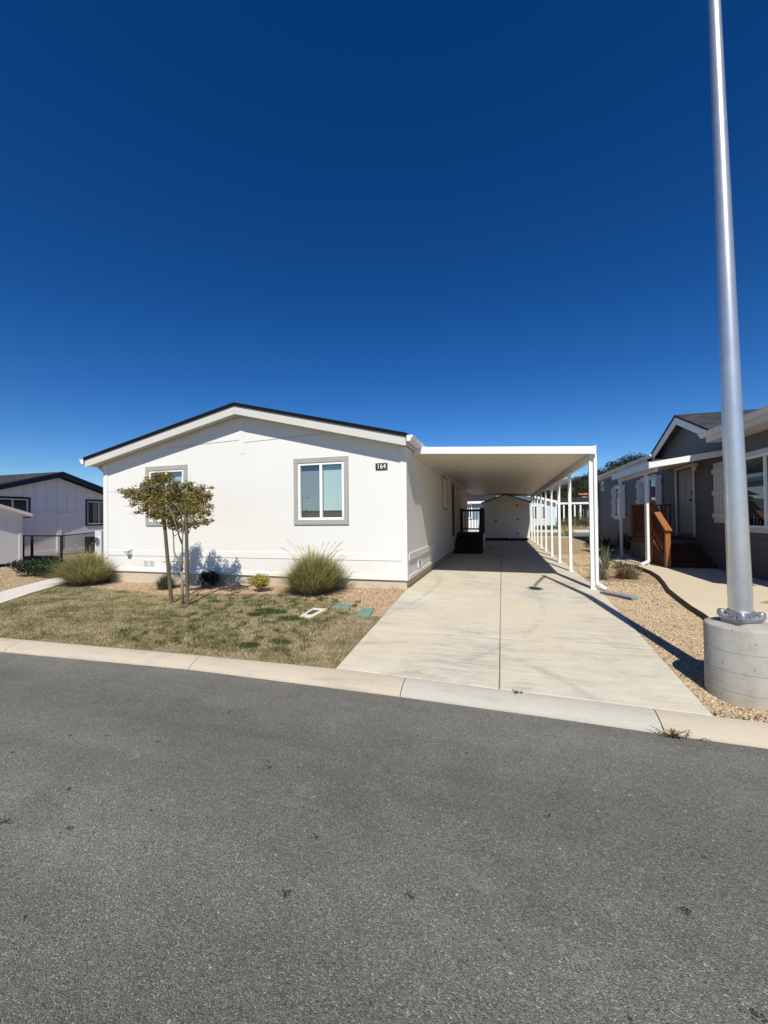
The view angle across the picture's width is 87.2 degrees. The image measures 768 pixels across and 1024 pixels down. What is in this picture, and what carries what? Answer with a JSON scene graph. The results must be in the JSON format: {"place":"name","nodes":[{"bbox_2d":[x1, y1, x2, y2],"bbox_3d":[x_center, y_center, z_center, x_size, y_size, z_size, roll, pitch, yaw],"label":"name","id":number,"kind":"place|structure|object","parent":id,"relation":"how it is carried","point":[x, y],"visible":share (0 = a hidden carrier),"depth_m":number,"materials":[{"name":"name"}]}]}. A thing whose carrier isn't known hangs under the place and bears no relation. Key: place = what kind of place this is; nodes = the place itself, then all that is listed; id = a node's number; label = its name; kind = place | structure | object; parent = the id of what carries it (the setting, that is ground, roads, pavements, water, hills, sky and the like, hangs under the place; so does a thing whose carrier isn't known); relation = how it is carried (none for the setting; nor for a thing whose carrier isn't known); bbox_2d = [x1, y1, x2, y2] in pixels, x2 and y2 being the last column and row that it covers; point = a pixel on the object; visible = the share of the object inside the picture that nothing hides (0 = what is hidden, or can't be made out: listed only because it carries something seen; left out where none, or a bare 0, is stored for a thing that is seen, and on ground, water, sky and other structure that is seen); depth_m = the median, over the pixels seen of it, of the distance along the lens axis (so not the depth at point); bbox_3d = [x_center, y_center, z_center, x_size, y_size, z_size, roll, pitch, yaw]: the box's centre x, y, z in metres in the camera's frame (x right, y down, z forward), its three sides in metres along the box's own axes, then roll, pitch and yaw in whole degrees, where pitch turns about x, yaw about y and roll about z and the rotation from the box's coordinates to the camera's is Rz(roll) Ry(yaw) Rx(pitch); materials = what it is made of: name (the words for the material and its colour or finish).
{"place":"outdoors","nodes":[
{"label":"outdoors","id":0,"kind":"place"},
{"bbox_2d":[0,567,55,591],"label":"gravel","id":1,"kind":"structure","parent":0,"point":[16,578],"depth_m":10.23,"materials":[{"name":"beige gravel"}]},
{"bbox_2d":[0,587,380,668],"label":"lawn ground","id":2,"kind":"structure","parent":0,"point":[293,650],"depth_m":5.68,"materials":[{"name":"plant"}]},
{"bbox_2d":[111,471,215,604],"bbox_3d":[-3.938,0.457,7.295,2.629,2.472,1.044,-1,-1,16],"label":"young tree","id":3,"kind":"object","parent":2,"relation":"on","point":[150,493],"visible":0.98,"depth_m":7.11,"materials":[{"name":"green plant"}]},
{"bbox_2d":[161,509,173,603],"bbox_3d":[-3.854,0.818,7.184,0.194,1.755,0.066,-1,-1,-8],"label":"tree stake","id":4,"kind":"object","parent":2,"relation":"on","point":[169,580],"visible":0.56,"depth_m":7.16,"materials":[{"name":"brown wood"}]},
{"bbox_2d":[185,509,188,605],"bbox_3d":[-3.443,0.815,7.043,0.062,1.745,0.118,0,-1,-38],"label":"tree stake","id":5,"kind":"object","parent":2,"relation":"on","point":[186,564],"visible":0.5,"depth_m":7.02,"materials":[{"name":"brown wood"}]},
{"bbox_2d":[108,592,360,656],"bbox_3d":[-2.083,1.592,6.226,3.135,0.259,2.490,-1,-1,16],"label":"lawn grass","id":6,"kind":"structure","parent":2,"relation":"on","point":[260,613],"depth_m":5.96,"materials":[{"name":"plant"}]},
{"bbox_2d":[73,582,402,620],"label":"bark chips","id":7,"kind":"object","parent":2,"relation":"on","point":[243,587],"visible":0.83,"depth_m":7.82,"materials":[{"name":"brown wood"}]},
{"bbox_2d":[147,572,177,589],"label":"ornamental grass","id":8,"kind":"object","parent":7,"relation":"on","point":[162,583],"depth_m":8.39,"materials":[{"name":"green plant"}]},
{"bbox_2d":[198,570,218,586],"bbox_3d":[-3.665,1.397,8.511,0.526,0.365,0.370,-1,-1,16],"label":"shrub","id":9,"kind":"object","parent":7,"relation":"on","point":[211,578],"visible":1,"depth_m":8.45,"materials":[{"name":"green plant"}]},
{"bbox_2d":[300,608,326,617],"bbox_3d":[-1.111,1.594,6.269,0.260,0.099,0.480,-1,-1,22],"label":"meter box","id":10,"kind":"object","parent":2,"relation":"on","point":[312,612],"visible":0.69,"depth_m":6.26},
{"bbox_2d":[333,603,352,608],"bbox_3d":[-0.674,1.557,6.570,0.312,0.080,0.222,-1,-1,25],"label":"valve box","id":11,"kind":"object","parent":2,"relation":"on","point":[341,606],"visible":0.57,"depth_m":6.54,"materials":[{"name":"green plastic"}]},
{"bbox_2d":[355,608,373,616],"bbox_3d":[-0.290,1.566,6.226,0.223,0.092,0.398,-1,-1,11],"label":"valve box","id":12,"kind":"object","parent":2,"relation":"on","point":[366,612],"visible":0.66,"depth_m":6.18,"materials":[{"name":"green plastic"}]},
{"bbox_2d":[0,652,767,1023],"bbox_3d":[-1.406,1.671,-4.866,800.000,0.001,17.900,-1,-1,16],"label":"road","id":13,"kind":"structure","parent":0,"point":[440,810],"depth_m":2.02,"materials":[{"name":"grey asphalt"}]},
{"bbox_2d":[15,676,711,970],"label":"road scuffs","id":14,"kind":"object","parent":13,"relation":"on","point":[705,964],"visible":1,"depth_m":1.80,"materials":[{"name":"grey asphalt"}]},
{"bbox_2d":[0,679,767,1023],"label":"road debris","id":15,"kind":"object","parent":13,"relation":"on","point":[688,913],"visible":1,"depth_m":1.82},
{"bbox_2d":[649,725,710,740],"bbox_3d":[2.247,1.690,3.073,0.392,0.068,0.125,-1,-1,16],"label":"weed","id":16,"kind":"object","parent":13,"relation":"on","point":[673,734],"visible":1,"depth_m":3.09,"materials":[{"name":"green plant"}]},
{"bbox_2d":[0,524,767,722],"bbox_3d":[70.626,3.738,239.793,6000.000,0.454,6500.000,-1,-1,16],"label":"ground","id":17,"kind":"structure","parent":0,"point":[578,547],"depth_m":7.55,"materials":[{"name":"beige gravel"}]},
{"bbox_2d":[0,504,32,566],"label":"storage shed","id":18,"kind":"structure","parent":17,"relation":"on","point":[11,534],"depth_m":13.06,"materials":[{"name":"white"}]},
{"bbox_2d":[0,576,65,603],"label":"footpath","id":19,"kind":"structure","parent":17,"relation":"on","point":[16,593],"depth_m":8.76,"materials":[{"name":"concrete"}]},
{"bbox_2d":[5,556,69,576],"bbox_3d":[-8.862,1.437,10.550,2.310,0.540,1.055,-1,-1,16],"label":"shrub","id":20,"kind":"object","parent":17,"relation":"on","point":[32,566],"visible":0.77,"depth_m":10.34,"materials":[{"name":"green plant"}]},
{"bbox_2d":[23,556,59,561],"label":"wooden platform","id":21,"kind":"structure","parent":17,"relation":"on","point":[35,557],"depth_m":14.58,"materials":[{"name":"brown wood"}]},
{"bbox_2d":[0,472,102,555],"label":"manufactured house","id":22,"kind":"structure","parent":17,"relation":"on","point":[59,503],"depth_m":16.89,"materials":[{"name":"white"}]},
{"bbox_2d":[0,496,30,517],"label":"window","id":23,"kind":"structure","parent":22,"relation":"in","point":[21,503],"depth_m":15.65,"materials":[{"name":"black glass"}]},
{"bbox_2d":[85,499,102,525],"bbox_3d":[-13.262,0.033,18.742,0.076,1.197,1.264,-1,-1,16],"label":"window","id":24,"kind":"structure","parent":22,"relation":"in","point":[93,508],"depth_m":18.53,"materials":[{"name":"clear glass"}]},
{"bbox_2d":[23,532,94,560],"bbox_3d":[-12.805,1.374,15.836,1.616,1.050,4.068,0,-1,-20],"label":"chain link fence","id":25,"kind":"object","parent":17,"relation":"on","point":[32,548],"visible":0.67,"depth_m":14.66,"materials":[{"name":"black metal"}]},
{"bbox_2d":[35,543,117,585],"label":"ornamental grass","id":26,"kind":"object","parent":17,"relation":"on","point":[86,569],"depth_m":9.14,"materials":[{"name":"green plant"}]},
{"bbox_2d":[85,536,94,552],"bbox_3d":[-13.326,1.476,18.370,0.720,0.720,0.620,-1,-1,16],"label":"outdoor unit","id":27,"kind":"object","parent":17,"relation":"on","point":[90,544],"visible":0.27,"depth_m":18.04,"materials":[{"name":"black metal"}]},
{"bbox_2d":[93,530,103,558],"bbox_3d":[-8.683,1.137,12.293,0.260,1.138,0.280,-1,-1,16],"label":"electric meter","id":28,"kind":"object","parent":17,"relation":"on","point":[98,540],"visible":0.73,"depth_m":12.24,"materials":[{"name":"white metal"}]},
{"bbox_2d":[247,573,269,591],"bbox_3d":[-2.418,1.362,7.825,0.548,0.379,0.414,-1,-1,16],"label":"shrub","id":29,"kind":"object","parent":17,"relation":"on","point":[260,581],"visible":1,"depth_m":7.73,"materials":[{"name":"yellow plant"}]},
{"bbox_2d":[79,402,467,588],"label":"manufactured house","id":30,"kind":"structure","parent":17,"relation":"on","point":[275,479],"depth_m":8.39,"materials":[{"name":"white paint"}]},
{"bbox_2d":[145,465,187,525],"bbox_3d":[-4.882,-0.368,9.118,1.154,1.343,0.138,-1,-1,16],"label":"window","id":31,"kind":"structure","parent":30,"relation":"in","point":[181,471],"depth_m":9.09,"materials":[{"name":"white plastic"}]},
{"bbox_2d":[293,456,348,524],"bbox_3d":[-1.239,-0.417,8.045,1.183,1.328,0.138,-1,-1,16],"label":"window","id":32,"kind":"structure","parent":30,"relation":"in","point":[321,484],"depth_m":8.05,"materials":[{"name":"white plastic"}]},
{"bbox_2d":[375,463,387,469],"bbox_3d":[-0.049,-0.862,7.644,0.238,0.138,0.017,-1,-1,16],"label":"number plaque","id":33,"kind":"object","parent":30,"relation":"attached to","point":[381,466],"visible":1,"depth_m":7.64,"materials":[{"name":"brown metal"}]},
{"bbox_2d":[442,475,447,509],"bbox_3d":[1.857,-0.583,12.469,0.076,1.050,0.948,-1,-1,16],"label":"window","id":34,"kind":"structure","parent":30,"relation":"in","point":[444,479],"depth_m":12.45,"materials":[{"name":"white plastic"}]},
{"bbox_2d":[452,485,453,534],"bbox_3d":[2.478,-0.047,14.617,0.040,1.840,0.767,-1,-1,16],"label":"door","id":35,"kind":"structure","parent":30,"relation":"in","point":[452,485],"depth_m":14.71,"materials":[{"name":"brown wood"}]},
{"bbox_2d":[457,487,460,517],"bbox_3d":[2.987,-0.365,16.407,0.138,1.230,1.152,-1,-1,16],"label":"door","id":36,"kind":"structure","parent":30,"relation":"in","point":[458,489],"depth_m":16.37,"materials":[{"name":"white plastic"}]},
{"bbox_2d":[271,538,356,594],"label":"ornamental grass","id":37,"kind":"object","parent":17,"relation":"on","point":[313,576],"depth_m":7.37,"materials":[{"name":"green plant"}]},
{"bbox_2d":[0,638,767,748],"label":"kerb","id":38,"kind":"structure","parent":17,"relation":"on","point":[734,731],"depth_m":3.80,"materials":[{"name":"concrete"}]},
{"bbox_2d":[543,525,557,529],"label":"shrub","id":39,"kind":"object","parent":17,"relation":"on","point":[549,527],"visible":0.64,"depth_m":35.81,"materials":[{"name":"green plant"}]},
{"bbox_2d":[530,536,588,537],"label":"back kerb","id":40,"kind":"structure","parent":17,"relation":"on","point":[562,536],"depth_m":24.25,"materials":[{"name":"concrete"}]},
{"bbox_2d":[530,532,588,532],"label":"back kerb","id":41,"kind":"structure","parent":17,"relation":"on","point":[562,532],"depth_m":30.43,"materials":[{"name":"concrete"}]},
{"bbox_2d":[556,516,574,526],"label":"shrub","id":42,"kind":"object","parent":17,"relation":"on","point":[562,522],"visible":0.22,"depth_m":46.08,"materials":[{"name":"green plant"}]},
{"bbox_2d":[561,527,574,535],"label":"shrub","id":43,"kind":"object","parent":17,"relation":"on","point":[565,529],"visible":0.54,"depth_m":25.34,"materials":[{"name":"yellow plant"}]},
{"bbox_2d":[561,518,580,526],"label":"shrub","id":44,"kind":"object","parent":17,"relation":"on","point":[566,523],"visible":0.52,"depth_m":43.96,"materials":[{"name":"green plant"}]},
{"bbox_2d":[555,502,588,520],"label":"carport","id":45,"kind":"object","parent":17,"relation":"on","point":[575,503],"visible":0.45,"depth_m":55.34,"materials":[{"name":"white metal"}]},
{"bbox_2d":[567,513,588,526],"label":"shrub","id":46,"kind":"object","parent":17,"relation":"on","point":[575,517],"visible":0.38,"depth_m":45.53,"materials":[{"name":"green plant"}]},
{"bbox_2d":[573,518,588,526],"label":"shrub","id":47,"kind":"object","parent":17,"relation":"on","point":[585,523],"visible":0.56,"depth_m":42.60,"materials":[{"name":"green plant"}]},
{"bbox_2d":[583,535,601,548],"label":"shrub","id":48,"kind":"object","parent":17,"relation":"on","point":[587,542],"visible":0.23,"depth_m":14.96,"materials":[{"name":"green plant"}]},
{"bbox_2d":[586,562,611,579],"bbox_3d":[4.507,1.185,8.415,0.594,0.434,0.568,-1,-1,16],"label":"yucca","id":49,"kind":"object","parent":17,"relation":"on","point":[603,574],"visible":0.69,"depth_m":8.32,"materials":[{"name":"green plant"}]},
{"bbox_2d":[599,543,614,568],"bbox_3d":[5.409,1.093,9.992,0.580,0.636,0.688,-1,-1,16],"label":"spiky plant","id":50,"kind":"object","parent":17,"relation":"on","point":[604,558],"visible":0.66,"depth_m":9.92,"materials":[{"name":"green plant"}]},
{"bbox_2d":[594,536,619,555],"bbox_3d":[7.050,1.107,12.785,0.609,0.671,0.648,-1,-1,-12],"label":"shrub","id":51,"kind":"object","parent":17,"relation":"on","point":[604,544],"visible":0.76,"depth_m":12.72,"materials":[{"name":"green plant"}]},
{"bbox_2d":[554,554,663,587],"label":"gravel","id":52,"kind":"structure","parent":17,"relation":"on","point":[580,565],"depth_m":10.11,"materials":[{"name":"beige gravel"}]},
{"bbox_2d":[608,557,630,568],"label":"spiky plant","id":53,"kind":"object","parent":17,"relation":"on","point":[620,563],"visible":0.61,"depth_m":10.09,"materials":[{"name":"green plant"}]},
{"bbox_2d":[616,531,630,553],"bbox_3d":[7.999,1.025,13.381,0.516,0.802,0.436,-1,-1,16],"label":"shrub","id":54,"kind":"object","parent":17,"relation":"on","point":[626,543],"visible":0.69,"depth_m":13.36,"materials":[{"name":"green plant"}]},
{"bbox_2d":[625,564,708,619],"bbox_3d":[5.137,1.457,7.263,0.414,0.293,6.952,-1,-1,20],"label":"garden edging","id":55,"kind":"object","parent":17,"relation":"on","point":[694,610],"visible":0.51,"depth_m":6.33,"materials":[{"name":"black plastic"}]},
{"bbox_2d":[597,405,767,580],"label":"manufactured house","id":56,"kind":"structure","parent":17,"relation":"on","point":[692,493],"depth_m":10.46,"materials":[{"name":"grey"}]},
{"bbox_2d":[601,481,604,490],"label":"window","id":57,"kind":"structure","parent":56,"relation":"in","point":[602,483],"depth_m":20.49,"materials":[{"name":"white plastic"}]},
{"bbox_2d":[614,484,622,519],"bbox_3d":[10.327,-0.434,17.714,0.076,1.518,1.266,-1,-1,16],"label":"window","id":58,"kind":"structure","parent":56,"relation":"in","point":[616,488],"depth_m":18.15,"materials":[{"name":"white plastic"}]},
{"bbox_2d":[640,474,656,504],"bbox_3d":[9.250,-0.409,14.051,0.076,1.686,1.603,-1,-1,16],"label":"window","id":59,"kind":"structure","parent":56,"relation":"in","point":[652,478],"depth_m":13.90,"materials":[{"name":"white plastic"}]},
{"bbox_2d":[678,468,692,533],"bbox_3d":[8.432,-0.259,11.282,0.125,1.856,1.009,-1,-1,16],"label":"door","id":60,"kind":"structure","parent":56,"relation":"in","point":[684,476],"depth_m":11.31,"materials":[{"name":"paint"}]},
{"bbox_2d":[745,447,767,532],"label":"window","id":61,"kind":"structure","parent":56,"relation":"in","point":[757,460],"depth_m":8.09,"materials":[{"name":"white plastic"}]},
{"bbox_2d":[599,554,767,622],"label":"walkway","id":62,"kind":"structure","parent":17,"relation":"on","point":[704,590],"depth_m":7.36,"materials":[{"name":"beige concrete"}]},
{"bbox_2d":[612,450,722,564],"bbox_3d":[7.591,-0.002,11.139,1.506,2.804,3.474,-1,-1,16],"label":"porch awning","id":63,"kind":"object","parent":62,"relation":"on","point":[646,469],"visible":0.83,"depth_m":10.35,"materials":[{"name":"white metal"}]},
{"bbox_2d":[629,503,716,567],"bbox_3d":[7.752,0.557,10.994,1.092,1.618,2.879,-1,-1,16],"label":"wooden porch","id":64,"kind":"object","parent":62,"relation":"on","point":[665,552],"visible":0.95,"depth_m":10.47,"materials":[{"name":"red wood"}]},
{"bbox_2d":[703,617,767,710],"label":"concrete footing","id":65,"kind":"object","parent":17,"relation":"on","point":[735,665],"visible":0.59,"depth_m":3.38,"materials":[{"name":"grey concrete"}]},
{"bbox_2d":[708,0,766,626],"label":"light pole","id":66,"kind":"object","parent":65,"relation":"on","point":[739,611],"visible":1,"depth_m":3.55,"materials":[{"name":"metal"}]},
{"bbox_2d":[0,0,767,486],"label":"sky","id":67,"kind":"structure","parent":0,"point":[441,223],"materials":[{"name":"blue"}]},
{"bbox_2d":[467,492,495,527],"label":"manufactured house","id":68,"kind":"structure","parent":0,"point":[474,501],"depth_m":39.16,"materials":[{"name":"blue"}]},
{"bbox_2d":[467,504,471,518],"bbox_3d":[8.311,-0.058,39.231,0.506,1.400,0.038,-1,-1,16],"label":"window","id":69,"kind":"structure","parent":68,"relation":"in","point":[469,506],"depth_m":39.21,"materials":[{"name":"white plastic"}]},
{"bbox_2d":[469,520,477,527],"bbox_3d":[8.673,1.262,39.102,0.912,0.950,0.058,-1,-1,16],"label":"garage door","id":70,"kind":"structure","parent":68,"relation":"in","point":[470,521],"depth_m":39.09,"materials":[{"name":"white plastic"}]},
{"bbox_2d":[336,538,712,715],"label":"driveway","id":71,"kind":"structure","parent":0,"point":[566,632],"depth_m":5.00,"materials":[{"name":"concrete"}]},
{"bbox_2d":[454,508,484,553],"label":"porch steps","id":72,"kind":"structure","parent":71,"relation":"on","point":[470,543],"depth_m":15.01,"materials":[{"name":"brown wood"}]},
{"bbox_2d":[499,554,501,689],"bbox_3d":[4.051,1.615,13.877,0.040,0.287,21.060,-1,-1,16],"label":"driveway joint","id":73,"kind":"object","parent":71,"relation":"on","point":[499,641],"visible":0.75,"depth_m":4.54,"materials":[{"name":"grey concrete"}]},
{"bbox_2d":[481,494,531,540],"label":"storage shed","id":74,"kind":"structure","parent":71,"relation":"on","point":[507,516],"depth_m":21.51,"materials":[{"name":"white wood"}]},
{"bbox_2d":[494,503,518,536],"bbox_3d":[6.516,0.430,21.512,1.249,1.784,0.039,-1,-1,16],"label":"door","id":75,"kind":"structure","parent":74,"relation":"in","point":[506,519],"depth_m":21.52,"materials":[{"name":"white wood"}]},
{"bbox_2d":[413,445,606,589],"bbox_3d":[4.557,0.103,15.387,3.458,2.759,16.307,-1,-1,16],"label":"carport","id":76,"kind":"object","parent":71,"relation":"on","point":[532,472],"visible":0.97,"depth_m":9.39,"materials":[{"name":"white metal"}]},
{"bbox_2d":[500,495,556,529],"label":"manufactured house","id":77,"kind":"structure","parent":0,"point":[528,498],"depth_m":38.28,"materials":[{"name":"blue"}]},
{"bbox_2d":[532,505,536,519],"bbox_3d":[14.360,0.062,38.491,0.544,1.400,0.038,-1,-1,16],"label":"window","id":78,"kind":"structure","parent":77,"relation":"in","point":[532,505],"depth_m":38.48,"materials":[{"name":"white plastic"}]},
{"bbox_2d":[542,505,544,519],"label":"window","id":79,"kind":"structure","parent":77,"relation":"in","point":[543,510],"depth_m":38.27,"materials":[{"name":"white plastic"}]},
{"bbox_2d":[468,530,588,531],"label":"back pavement","id":80,"kind":"structure","parent":0,"point":[542,530],"depth_m":33.32,"materials":[{"name":"concrete"}]},
{"bbox_2d":[495,476,584,496],"bbox_3d":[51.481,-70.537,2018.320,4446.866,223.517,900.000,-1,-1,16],"label":"mountain","id":81,"kind":"structure","parent":0,"point":[563,481],"depth_m":2102.37,"materials":[{"name":"green plant"}]},
{"bbox_2d":[530,533,588,535],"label":"back road","id":82,"kind":"structure","parent":0,"point":[575,534],"depth_m":27.49,"materials":[{"name":"grey asphalt"}]},
{"bbox_2d":[548,497,588,523],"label":"manufactured house","id":83,"kind":"structure","parent":0,"point":[583,508],"depth_m":59.79,"materials":[{"name":"brown"}]},
{"bbox_2d":[578,510,583,517],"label":"window","id":84,"kind":"structure","parent":83,"relation":"in","point":[582,511],"depth_m":59.21,"materials":[{"name":"white plastic"}]},
{"bbox_2d":[556,527,588,529],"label":"field","id":85,"kind":"structure","parent":0,"point":[580,528],"depth_m":38.64,"materials":[{"name":"soil"}]},
{"bbox_2d":[585,506,598,518],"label":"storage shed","id":86,"kind":"structure","parent":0,"point":[587,508],"depth_m":52.43,"materials":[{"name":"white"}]},
{"bbox_2d":[563,459,633,497],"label":"hill","id":87,"kind":"structure","parent":0,"point":[572,488],"depth_m":198.01,"materials":[{"name":"green plant"}]},
{"bbox_2d":[576,493,588,497],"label":"hillside house","id":88,"kind":"structure","parent":87,"relation":"on","point":[581,494],"depth_m":152.83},
{"bbox_2d":[538,452,646,497],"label":"forest","id":89,"kind":"object","parent":87,"relation":"on","point":[578,489],"visible":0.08,"depth_m":194.30,"materials":[{"name":"green plant"}]},
{"bbox_2d":[610,558,642,579],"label":"ornamental grass","id":90,"kind":"object","parent":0,"point":[629,573],"depth_m":8.38,"materials":[{"name":"green plant"}]},
{"bbox_2d":[595,586,767,722],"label":"gravel","id":91,"kind":"structure","parent":0,"point":[628,590],"depth_m":5.01,"materials":[{"name":"beige gravel"}]},
{"bbox_2d":[599,590,637,599],"bbox_3d":[3.835,1.362,6.609,0.200,0.058,0.547,0,-1,-27],"label":"splash tray","id":92,"kind":"object","parent":91,"relation":"on","point":[622,595],"visible":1,"depth_m":6.57,"materials":[{"name":"grey plastic"}]},
{"bbox_2d":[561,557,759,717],"bbox_3d":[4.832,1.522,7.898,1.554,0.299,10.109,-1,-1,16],"label":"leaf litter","id":93,"kind":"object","parent":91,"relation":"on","point":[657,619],"visible":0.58,"depth_m":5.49,"materials":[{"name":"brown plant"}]}
]}

